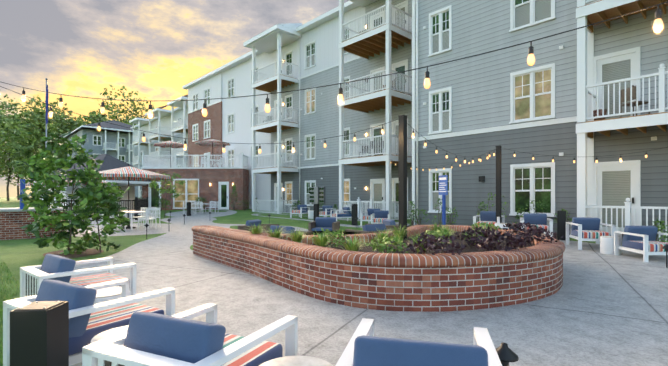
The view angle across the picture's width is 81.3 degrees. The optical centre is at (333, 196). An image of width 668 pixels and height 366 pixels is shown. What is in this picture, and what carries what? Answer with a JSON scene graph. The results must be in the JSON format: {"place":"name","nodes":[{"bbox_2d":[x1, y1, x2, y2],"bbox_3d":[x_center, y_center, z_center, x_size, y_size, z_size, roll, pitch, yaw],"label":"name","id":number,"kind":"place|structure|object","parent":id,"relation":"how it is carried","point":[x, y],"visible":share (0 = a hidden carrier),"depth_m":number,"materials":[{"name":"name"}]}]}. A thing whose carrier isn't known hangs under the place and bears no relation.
{"place":"outdoors","nodes":[
{"label":"outdoors","id":0,"kind":"place"},
{"bbox_2d":[0,262,19,363],"bbox_3d":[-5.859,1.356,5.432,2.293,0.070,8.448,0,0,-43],"label":"ornamental grass","id":1,"kind":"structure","parent":0,"point":[9,297],"depth_m":5.48,"materials":[{"name":"green plant"}]},
{"bbox_2d":[67,208,150,223],"bbox_3d":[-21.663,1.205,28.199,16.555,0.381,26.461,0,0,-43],"label":"dining set","id":2,"kind":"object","parent":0,"point":[134,220],"depth_m":24.11,"materials":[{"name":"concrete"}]},
{"bbox_2d":[17,181,69,186],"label":"pool umbrella","id":3,"kind":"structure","parent":2,"relation":"on","point":[27,184],"depth_m":25.62,"materials":[{"name":"fabric"}]},
{"bbox_2d":[47,197,147,220],"bbox_3d":[-12.706,0.715,23.530,2.409,1.370,9.107,0,0,4],"label":"pool fence","id":4,"kind":"object","parent":2,"relation":"on","point":[139,204],"visible":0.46,"depth_m":22.86,"materials":[{"name":"black metal"}]},
{"bbox_2d":[71,223,184,236],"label":"patio pavement","id":5,"kind":"structure","parent":0,"point":[165,228],"depth_m":15.91,"materials":[{"name":"concrete"}]},
{"bbox_2d":[94,207,159,229],"bbox_3d":[-8.991,0.955,17.035,2.900,0.880,2.200,0,0,27],"label":"dining set","id":6,"kind":"object","parent":5,"relation":"on","point":[154,213],"visible":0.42,"depth_m":16.52,"materials":[{"name":"white paint"}]},
{"bbox_2d":[95,163,170,228],"bbox_3d":[-8.991,-0.025,17.034,3.240,2.840,3.240,0,0,-32],"label":"umbrella","id":7,"kind":"object","parent":5,"relation":"on","point":[128,172],"visible":0.79,"depth_m":16.43,"materials":[{"name":"multicoloured fabric"}]},
{"bbox_2d":[164,209,236,216],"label":"patio","id":8,"kind":"structure","parent":0,"point":[198,214],"depth_m":27.45,"materials":[{"name":"concrete"}]},
{"bbox_2d":[187,202,190,215],"bbox_3d":[-9.774,0.860,26.184,0.200,0.960,0.200,0,0,30],"label":"bollard light","id":9,"kind":"object","parent":8,"relation":"on","point":[188,208],"visible":0.98,"depth_m":26.11,"materials":[{"name":"black metal"}]},
{"bbox_2d":[183,201,217,213],"bbox_3d":[-9.572,0.803,28.047,2.434,0.880,2.380,0,0,30],"label":"patio table set","id":10,"kind":"object","parent":8,"relation":"on","point":[213,204],"visible":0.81,"depth_m":27.97,"materials":[{"name":"white paint"}]},
{"bbox_2d":[194,197,206,209],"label":"potted plant","id":11,"kind":"object","parent":8,"relation":"on","point":[200,198],"visible":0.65,"depth_m":30.43,"materials":[{"name":"green plant"}]},
{"bbox_2d":[0,0,624,197],"label":"sky","id":12,"kind":"structure","parent":0,"point":[151,48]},
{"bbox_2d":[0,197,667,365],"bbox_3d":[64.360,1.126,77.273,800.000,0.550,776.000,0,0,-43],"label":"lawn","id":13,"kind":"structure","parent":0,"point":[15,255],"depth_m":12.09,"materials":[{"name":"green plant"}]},
{"bbox_2d":[0,113,39,200],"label":"woodland tree","id":14,"kind":"object","parent":13,"relation":"on","point":[7,166],"visible":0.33,"depth_m":106.32,"materials":[{"name":"green plant"}]},
{"bbox_2d":[0,94,41,199],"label":"woodland tree","id":15,"kind":"object","parent":13,"relation":"on","point":[2,121],"visible":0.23,"depth_m":106.59,"materials":[{"name":"green plant"}]},
{"bbox_2d":[0,179,68,239],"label":"brick wall","id":16,"kind":"structure","parent":13,"relation":"on","point":[13,221],"depth_m":12.71,"materials":[{"name":"brick"}]},
{"bbox_2d":[9,115,62,174],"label":"woodland tree","id":17,"kind":"object","parent":13,"relation":"on","point":[30,150],"visible":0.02,"depth_m":111.11,"materials":[{"name":"green plant"}]},
{"bbox_2d":[5,111,71,172],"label":"woodland tree","id":18,"kind":"object","parent":13,"relation":"on","point":[22,152],"visible":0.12,"depth_m":89.01,"materials":[{"name":"green plant"}]},
{"bbox_2d":[0,96,81,173],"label":"woodland tree","id":19,"kind":"object","parent":13,"relation":"on","point":[18,132],"visible":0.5,"depth_m":84.62,"materials":[{"name":"green plant"}]},
{"bbox_2d":[45,78,47,157],"bbox_3d":[-19.123,-3.269,25.905,0.160,9.340,0.552,0,0,-43],"label":"flag pole","id":20,"kind":"object","parent":13,"relation":"on","point":[46,115],"visible":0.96,"depth_m":25.87,"materials":[{"name":"blue metal"}]},
{"bbox_2d":[30,110,86,157],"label":"woodland tree","id":21,"kind":"object","parent":13,"relation":"on","point":[72,128],"visible":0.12,"depth_m":89.63,"materials":[{"name":"green plant"}]},
{"bbox_2d":[17,131,115,254],"bbox_3d":[-6.551,-0.045,9.559,2.024,3.099,2.005,0,0,-43],"label":"tree","id":22,"kind":"object","parent":13,"relation":"on","point":[48,165],"visible":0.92,"depth_m":9.22,"materials":[{"name":"green plant"}]},
{"bbox_2d":[43,249,103,257],"bbox_3d":[-6.364,1.389,9.551,1.239,0.001,1.700,0,0,-43],"label":"mulch bed","id":23,"kind":"object","parent":13,"relation":"on","point":[87,252],"visible":0.65,"depth_m":9.47,"materials":[{"name":"brown wood"}]},
{"bbox_2d":[67,179,112,184],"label":"pool umbrella","id":24,"kind":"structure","parent":13,"relation":"on","point":[103,181],"depth_m":23.49,"materials":[{"name":"white paint"}]},
{"bbox_2d":[30,154,150,210],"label":"pool pavilion","id":25,"kind":"structure","parent":13,"relation":"on","point":[109,162],"depth_m":30.47,"materials":[{"name":"white"}]},
{"bbox_2d":[64,182,129,252],"bbox_3d":[-5.778,0.570,9.560,1.464,1.865,1.456,0,0,-43],"label":"tree","id":26,"kind":"object","parent":13,"relation":"on","point":[109,228],"visible":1,"depth_m":9.42,"materials":[{"name":"green plant"}]},
{"bbox_2d":[64,120,132,165],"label":"wing","id":27,"kind":"structure","parent":13,"relation":"on","point":[113,140],"depth_m":69.45,"materials":[{"name":"grey wood"}]},
{"bbox_2d":[77,85,154,124],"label":"woodland tree","id":28,"kind":"object","parent":13,"relation":"on","point":[112,116],"visible":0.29,"depth_m":86.87,"materials":[{"name":"green plant"}]},
{"bbox_2d":[154,198,167,210],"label":"potted plant","id":29,"kind":"object","parent":13,"relation":"on","point":[160,202],"visible":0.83,"depth_m":30.59,"materials":[{"name":"green plant"}]},
{"bbox_2d":[149,172,185,217],"bbox_3d":[-10.693,-0.050,24.949,2.214,3.040,1.868,0,0,-43],"label":"tree","id":30,"kind":"object","parent":13,"relation":"on","point":[154,184],"visible":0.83,"depth_m":24.76,"materials":[{"name":"green plant"}]},
{"bbox_2d":[141,152,248,209],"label":"building","id":31,"kind":"structure","parent":13,"relation":"on","point":[209,183],"depth_m":31.27,"materials":[{"name":"brick"}]},
{"bbox_2d":[154,139,187,166],"bbox_3d":[-14.210,-3.659,33.843,2.686,2.620,2.686,0,0,-26],"label":"terrace umbrella","id":32,"kind":"object","parent":31,"relation":"on","point":[170,144],"depth_m":33.87,"materials":[{"name":"fabric"}]},
{"bbox_2d":[194,138,229,166],"bbox_3d":[-10.239,-3.659,32.822,2.686,2.620,2.686,0,0,-38],"label":"terrace umbrella","id":33,"kind":"object","parent":31,"relation":"on","point":[215,143],"depth_m":33.19,"materials":[{"name":"fabric"}]},
{"bbox_2d":[201,157,224,166],"bbox_3d":[-10.239,-2.789,32.822,1.853,0.880,1.853,0,0,-21],"label":"terrace dining set","id":34,"kind":"object","parent":31,"relation":"on","point":[206,162],"depth_m":32.39,"materials":[{"name":"white paint"}]},
{"bbox_2d":[230,184,240,209],"bbox_3d":[-7.773,0.065,30.431,0.864,2.092,0.894,0,0,28],"label":"tree","id":35,"kind":"object","parent":13,"relation":"on","point":[233,191],"visible":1,"depth_m":30.41,"materials":[{"name":"green plant"}]},
{"bbox_2d":[290,205,309,217],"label":"club chair","id":36,"kind":"object","parent":13,"relation":"on","point":[301,210],"visible":0.98,"depth_m":22.29,"materials":[{"name":"white paint"}]},
{"bbox_2d":[308,210,313,218],"bbox_3d":[-1.216,1.001,21.467,0.440,0.451,0.440,0,0,-43],"label":"side table","id":37,"kind":"object","parent":13,"relation":"on","point":[310,214],"visible":0.71,"depth_m":21.27,"materials":[{"name":"white paint"}]},
{"bbox_2d":[314,204,318,220],"bbox_3d":[-0.865,0.845,19.052,0.200,0.960,0.200,0,0,30],"label":"bollard","id":38,"kind":"object","parent":13,"relation":"on","point":[316,210],"visible":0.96,"depth_m":18.96,"materials":[{"name":"black metal"}]},
{"bbox_2d":[319,206,335,216],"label":"club chair","id":39,"kind":"object","parent":13,"relation":"on","point":[325,212],"visible":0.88,"depth_m":20.65,"materials":[{"name":"white paint"}]},
{"bbox_2d":[251,214,409,227],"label":"building walk","id":40,"kind":"structure","parent":13,"relation":"on","point":[346,225],"depth_m":20.51,"materials":[{"name":"concrete"}]},
{"bbox_2d":[352,204,357,224],"bbox_3d":[0.930,0.822,17.582,0.200,0.960,0.200,0,0,30],"label":"bollard","id":41,"kind":"object","parent":40,"relation":"on","point":[354,213],"visible":0.98,"depth_m":17.50,"materials":[{"name":"black metal"}]},
{"bbox_2d":[330,207,351,220],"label":"club chair","id":42,"kind":"object","parent":13,"relation":"on","point":[347,213],"visible":0.9,"depth_m":18.83,"materials":[{"name":"white paint"}]},
{"bbox_2d":[71,217,667,365],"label":"patio pavement","id":43,"kind":"structure","parent":13,"relation":"on","point":[598,308],"depth_m":4.64,"materials":[{"name":"grey concrete"}]},
{"bbox_2d":[10,301,68,365],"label":"trash can","id":44,"kind":"object","parent":43,"relation":"on","point":[39,333],"visible":1,"depth_m":2.09,"materials":[{"name":"black metal"}]},
{"bbox_2d":[20,254,135,302],"bbox_3d":[-2.929,1.027,4.479,0.760,0.737,0.940,0,0,40],"label":"club chair","id":45,"kind":"object","parent":43,"relation":"on","point":[54,267],"visible":0.52,"depth_m":4.30,"materials":[{"name":"white paint"}]},
{"bbox_2d":[3,279,174,365],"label":"club chair","id":46,"kind":"object","parent":43,"relation":"on","point":[89,320],"visible":0.44,"depth_m":2.93,"materials":[{"name":"white paint"}]},
{"bbox_2d":[94,286,120,304],"bbox_3d":[-2.295,1.169,3.864,0.460,0.451,0.460,0,0,-43],"label":"side table","id":47,"kind":"object","parent":43,"relation":"on","point":[108,294],"visible":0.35,"depth_m":3.75,"materials":[{"name":"white paint"}]},
{"bbox_2d":[90,325,128,345],"bbox_3d":[-1.398,1.169,2.662,0.460,0.451,0.460,0,0,-43],"label":"side table","id":48,"kind":"object","parent":43,"relation":"on","point":[106,334],"visible":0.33,"depth_m":2.68,"materials":[{"name":"white paint"}]},
{"bbox_2d":[82,303,297,365],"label":"club chair","id":49,"kind":"object","parent":43,"relation":"on","point":[156,339],"visible":0.98,"depth_m":2.06,"materials":[{"name":"white paint"}]},
{"bbox_2d":[238,219,278,230],"bbox_3d":[-2.103,1.027,10.883,0.850,0.737,0.820,0,0,17],"label":"lounge chair","id":50,"kind":"object","parent":43,"relation":"on","point":[257,222],"visible":0.42,"depth_m":10.64,"materials":[{"name":"blue fabric"}]},
{"bbox_2d":[264,225,312,234],"bbox_3d":[-1.069,1.027,8.835,0.820,0.737,0.850,0,0,37],"label":"lounge chair","id":51,"kind":"object","parent":43,"relation":"on","point":[286,228],"visible":0.12,"depth_m":8.62,"materials":[{"name":"blue fabric"}]},
{"bbox_2d":[259,356,332,365],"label":"side table","id":52,"kind":"object","parent":43,"relation":"on","point":[297,361],"visible":1,"depth_m":2.21,"materials":[{"name":"white paint"}]},
{"bbox_2d":[308,217,339,230],"bbox_3d":[-0.295,1.027,12.172,0.820,0.737,0.850,0,0,12],"label":"lounge chair","id":53,"kind":"object","parent":43,"relation":"on","point":[325,223],"visible":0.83,"depth_m":12.24,"materials":[{"name":"blue fabric"}]},
{"bbox_2d":[345,224,392,233],"bbox_3d":[0.857,1.027,9.343,0.820,0.737,0.850,0,0,-38],"label":"lounge chair","id":54,"kind":"object","parent":43,"relation":"on","point":[369,228],"visible":0.15,"depth_m":9.09,"materials":[{"name":"blue fabric"}]},
{"bbox_2d":[365,219,398,229],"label":"lounge chair","id":55,"kind":"object","parent":43,"relation":"on","point":[388,223],"visible":0.12,"depth_m":10.75,"materials":[{"name":"blue fabric"}]},
{"bbox_2d":[335,318,501,365],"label":"club chair","id":56,"kind":"object","parent":43,"relation":"on","point":[365,346],"visible":1,"depth_m":1.76,"materials":[{"name":"blue fabric"}]},
{"bbox_2d":[496,342,518,365],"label":"path light","id":57,"kind":"object","parent":43,"relation":"on","point":[506,353],"visible":0.94,"depth_m":2.29,"materials":[{"name":"black metal"}]},
{"bbox_2d":[557,210,565,239],"bbox_3d":[6.276,0.793,10.735,0.200,0.810,0.200,0,0,27],"label":"speaker bollard","id":58,"kind":"object","parent":43,"relation":"on","point":[561,223],"visible":0.96,"depth_m":10.65,"materials":[{"name":"black metal"}]},
{"bbox_2d":[566,217,614,249],"bbox_3d":[6.276,0.897,9.567,0.760,0.737,0.940,0,0,15],"label":"chair","id":59,"kind":"object","parent":43,"relation":"on","point":[584,229],"depth_m":9.65,"materials":[{"name":"white paint"}]},
{"bbox_2d":[600,236,621,254],"bbox_3d":[6.252,1.120,8.790,0.400,0.421,0.400,0,0,-43],"label":"side table","id":60,"kind":"object","parent":43,"relation":"on","point":[606,244],"visible":0.54,"depth_m":8.67,"materials":[{"name":"white paint"}]},
{"bbox_2d":[614,226,667,261],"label":"chair","id":61,"kind":"object","parent":43,"relation":"on","point":[639,239],"depth_m":8.19,"materials":[{"name":"white paint"}]},
{"bbox_2d":[360,209,380,225],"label":"club chair","id":62,"kind":"object","parent":13,"relation":"on","point":[368,217],"visible":0.48,"depth_m":16.95,"materials":[{"name":"white paint"}]},
{"bbox_2d":[192,225,565,311],"bbox_3d":[0.348,1.086,7.223,7.470,0.730,5.375,0,0,-2],"label":"brick planter","id":63,"kind":"object","parent":13,"relation":"on","point":[440,282],"visible":0.79,"depth_m":4.91,"materials":[{"name":"red brick"}]},
{"bbox_2d":[263,231,533,253],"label":"planter soil","id":64,"kind":"structure","parent":63,"relation":"in","point":[468,248],"depth_m":6.61,"materials":[{"name":"brown soil"}]},
{"bbox_2d":[245,221,267,233],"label":"planter grass","id":65,"kind":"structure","parent":64,"relation":"on","point":[254,230],"depth_m":7.52,"materials":[{"name":"green plant"}]},
{"bbox_2d":[262,224,292,237],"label":"planter grass","id":66,"kind":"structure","parent":64,"relation":"on","point":[277,234],"depth_m":6.99,"materials":[{"name":"green plant"}]},
{"bbox_2d":[282,227,308,242],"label":"planter grass","id":67,"kind":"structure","parent":64,"relation":"on","point":[297,237],"depth_m":6.46,"materials":[{"name":"green plant"}]},
{"bbox_2d":[308,229,338,246],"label":"planter grass","id":68,"kind":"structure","parent":64,"relation":"on","point":[320,240],"depth_m":5.89,"materials":[{"name":"green plant"}]},
{"bbox_2d":[312,228,349,246],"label":"green plants","id":69,"kind":"object","parent":64,"relation":"on","point":[335,234],"visible":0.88,"depth_m":6.57,"materials":[{"name":"green plant"}]},
{"bbox_2d":[330,230,370,250],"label":"planter grass","id":70,"kind":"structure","parent":64,"relation":"on","point":[352,246],"depth_m":5.38,"materials":[{"name":"green plant"}]},
{"bbox_2d":[366,235,409,253],"bbox_3d":[0.757,0.698,5.486,0.580,0.359,0.651,0,0,-43],"label":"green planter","id":71,"kind":"object","parent":64,"relation":"on","point":[375,246],"visible":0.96,"depth_m":5.46,"materials":[{"name":"green plant"}]},
{"bbox_2d":[390,225,407,242],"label":"plant","id":72,"kind":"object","parent":64,"relation":"on","point":[400,233],"depth_m":7.16,"materials":[{"name":"green plant"}]},
{"bbox_2d":[398,115,406,238],"bbox_3d":[1.375,-0.357,7.771,0.132,2.515,0.132,0,0,-43],"label":"light post","id":73,"kind":"object","parent":64,"relation":"on","point":[402,170],"visible":0.82,"depth_m":7.73,"materials":[{"name":"black metal"}]},
{"bbox_2d":[407,123,496,162],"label":"string lights","id":74,"kind":"object","parent":73,"relation":"attached to","point":[425,144],"visible":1,"depth_m":9.52,"materials":[{"name":"black plastic"}]},
{"bbox_2d":[406,233,466,254],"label":"purple plants","id":75,"kind":"object","parent":64,"relation":"on","point":[430,240],"visible":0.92,"depth_m":4.96,"materials":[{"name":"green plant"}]},
{"bbox_2d":[425,229,451,245],"bbox_3d":[1.712,0.702,6.509,0.620,0.353,0.667,0,0,-43],"label":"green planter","id":76,"kind":"object","parent":64,"relation":"on","point":[442,232],"visible":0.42,"depth_m":6.44,"materials":[{"name":"green plant"}]},
{"bbox_2d":[454,226,503,248],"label":"purple plants","id":77,"kind":"object","parent":64,"relation":"on","point":[471,232],"visible":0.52,"depth_m":6.24,"materials":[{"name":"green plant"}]},
{"bbox_2d":[462,228,498,244],"bbox_3d":[2.536,0.711,6.707,0.625,0.336,0.604,0,0,22],"label":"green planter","id":78,"kind":"object","parent":64,"relation":"on","point":[474,238],"visible":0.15,"depth_m":6.65,"materials":[{"name":"green plant"}]},
{"bbox_2d":[472,222,501,230],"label":"plants","id":79,"kind":"object","parent":64,"relation":"on","point":[491,225],"visible":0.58,"depth_m":8.31,"materials":[{"name":"green plant"}]},
{"bbox_2d":[470,228,529,250],"bbox_3d":[2.325,0.667,5.461,0.695,0.423,0.761,0,0,-43],"label":"shrub","id":80,"kind":"object","parent":64,"relation":"on","point":[513,238],"visible":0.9,"depth_m":5.38,"materials":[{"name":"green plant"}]},
{"bbox_2d":[499,222,538,236],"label":"purple plants","id":81,"kind":"object","parent":64,"relation":"on","point":[513,227],"visible":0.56,"depth_m":7.44,"materials":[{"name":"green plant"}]},
{"bbox_2d":[511,226,562,246],"bbox_3d":[3.223,0.681,6.242,0.748,0.398,0.744,0,0,-43],"label":"shrub","id":82,"kind":"object","parent":64,"relation":"on","point":[534,230],"visible":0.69,"depth_m":6.15,"materials":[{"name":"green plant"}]},
{"bbox_2d":[371,210,390,223],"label":"club chair","id":83,"kind":"object","parent":13,"relation":"on","point":[378,216],"visible":0.81,"depth_m":16.17,"materials":[{"name":"white paint"}]},
{"bbox_2d":[129,0,667,242],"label":"apartment building","id":84,"kind":"structure","parent":13,"relation":"on","point":[570,96],"depth_m":15.30,"materials":[{"name":"grey wood"}]},
{"bbox_2d":[390,149,494,170],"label":"string lights","id":85,"kind":"object","parent":84,"relation":"attached to","point":[448,164],"visible":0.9,"depth_m":14.27,"materials":[{"name":"yellow glass"}]},
{"bbox_2d":[407,201,416,225],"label":"foundation shrub","id":86,"kind":"object","parent":13,"relation":"on","point":[414,217],"visible":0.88,"depth_m":15.65,"materials":[{"name":"green plant"}]},
{"bbox_2d":[409,208,427,224],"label":"foundation shrub","id":87,"kind":"object","parent":13,"relation":"on","point":[419,217],"visible":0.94,"depth_m":15.03,"materials":[{"name":"green plant"}]},
{"bbox_2d":[428,198,448,224],"bbox_3d":[4.014,0.619,14.893,0.688,1.215,0.757,0,0,-26],"label":"foundation shrub","id":88,"kind":"object","parent":13,"relation":"on","point":[438,209],"visible":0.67,"depth_m":14.82,"materials":[{"name":"green plant"}]},
{"bbox_2d":[439,175,447,224],"bbox_3d":[3.657,0.351,12.915,0.114,2.100,0.480,0,0,-18],"label":"info sign","id":89,"kind":"object","parent":13,"relation":"on","point":[443,185],"visible":0.94,"depth_m":12.90,"materials":[{"name":"blue metal"}]},
{"bbox_2d":[446,207,458,224],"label":"foundation shrub","id":90,"kind":"object","parent":13,"relation":"on","point":[447,219],"visible":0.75,"depth_m":14.02,"materials":[{"name":"green plant"}]},
{"bbox_2d":[476,201,485,220],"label":"foundation shrub","id":91,"kind":"object","parent":13,"relation":"on","point":[479,208],"visible":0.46,"depth_m":13.62,"materials":[{"name":"green plant"}]},
{"bbox_2d":[473,211,504,227],"bbox_3d":[4.832,0.835,12.123,0.760,0.736,0.940,0,0,32],"label":"chair","id":92,"kind":"object","parent":13,"relation":"on","point":[488,217],"depth_m":12.24,"materials":[{"name":"blue fabric"}]},
{"bbox_2d":[484,192,507,219],"bbox_3d":[5.289,0.532,12.741,0.791,1.389,0.922,0,0,20],"label":"foundation shrub","id":93,"kind":"object","parent":13,"relation":"on","point":[488,198],"visible":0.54,"depth_m":12.79,"materials":[{"name":"green plant"}]},
{"bbox_2d":[496,146,500,222],"bbox_3d":[4.931,-0.057,11.653,0.132,2.915,0.132,0,0,-43],"label":"light post","id":94,"kind":"object","parent":13,"relation":"on","point":[498,181],"visible":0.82,"depth_m":11.60,"materials":[{"name":"black metal"}]},
{"bbox_2d":[504,147,666,162],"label":"string lights","id":95,"kind":"object","parent":94,"relation":"attached to","point":[620,159],"visible":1,"depth_m":10.07,"materials":[{"name":"glass"}]},
{"bbox_2d":[495,223,508,228],"bbox_3d":[4.993,1.009,11.587,0.400,0.421,0.400,0,0,-43],"label":"side table","id":96,"kind":"object","parent":13,"relation":"on","point":[499,224],"visible":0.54,"depth_m":11.44,"materials":[{"name":"white paint"}]},
{"bbox_2d":[512,208,523,222],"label":"foundation shrub","id":97,"kind":"object","parent":13,"relation":"on","point":[520,211],"visible":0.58,"depth_m":12.69,"materials":[{"name":"green plant"}]},
{"bbox_2d":[523,200,545,212],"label":"foundation shrub","id":98,"kind":"object","parent":13,"relation":"on","point":[531,202],"visible":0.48,"depth_m":11.97,"materials":[{"name":"green plant"}]},
{"bbox_2d":[520,213,552,236],"bbox_3d":[5.644,0.851,10.895,0.760,0.737,0.940,0,0,24],"label":"chair","id":99,"kind":"object","parent":13,"relation":"on","point":[542,220],"depth_m":10.99,"materials":[{"name":"blue fabric"}]},
{"bbox_2d":[549,208,571,229],"bbox_3d":[6.956,0.791,11.876,0.765,0.869,0.821,0,0,-8],"label":"foundation shrub","id":100,"kind":"object","parent":13,"relation":"on","point":[562,209],"visible":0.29,"depth_m":11.87,"materials":[{"name":"green plant"}]},
{"bbox_2d":[652,218,667,241],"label":"foundation shrub","id":101,"kind":"object","parent":13,"relation":"on","point":[661,228],"visible":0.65,"depth_m":8.80,"materials":[{"name":"green plant"}]},
{"bbox_2d":[661,244,667,267],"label":"path light","id":102,"kind":"object","parent":13,"relation":"on","point":[665,247],"visible":0.94,"depth_m":7.16,"materials":[{"name":"black metal"}]},
{"bbox_3d":[-4.892,-0.157,5.237,0.132,3.115,0.132,0,0,-43],"label":"light post","id":103,"kind":"object","parent":13,"relation":"on","visible":0},
{"bbox_2d":[0,86,399,153],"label":"string lights","id":104,"kind":"object","parent":103,"relation":"attached to","point":[144,139],"visible":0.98,"depth_m":6.25,"materials":[{"name":"black plastic"}]},
{"bbox_2d":[2,1,667,116],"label":"string lights","id":105,"kind":"object","parent":103,"relation":"attached to","point":[658,25],"visible":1,"depth_m":3.00,"materials":[{"name":"black plastic"}]},
{"bbox_2d":[371,227,401,247],"bbox_3d":[0.820,0.666,6.347,0.726,0.369,0.770,0,0,-43],"label":"plant","id":106,"kind":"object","parent":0,"point":[381,236],"depth_m":6.30,"materials":[{"name":"green plant"}]},
{"bbox_2d":[403,231,439,253],"bbox_3d":[1.273,0.669,5.678,0.712,0.364,0.679,0,0,35],"label":"plant","id":107,"kind":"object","parent":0,"point":[422,246],"depth_m":5.64,"materials":[{"name":"green plant"}]},
{"bbox_2d":[423,220,451,237],"bbox_3d":[2.143,0.668,7.969,0.748,0.366,0.719,0,0,-43],"label":"plant","id":108,"kind":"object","parent":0,"point":[436,228],"depth_m":7.95,"materials":[{"name":"green plant"}]},
{"bbox_2d":[429,225,465,235],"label":"plant","id":109,"kind":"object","parent":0,"point":[447,230],"depth_m":7.14,"materials":[{"name":"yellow plant"}]},
{"bbox_2d":[464,221,494,236],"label":"plant","id":110,"kind":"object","parent":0,"point":[478,227],"depth_m":7.96,"materials":[{"name":"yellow plant"}]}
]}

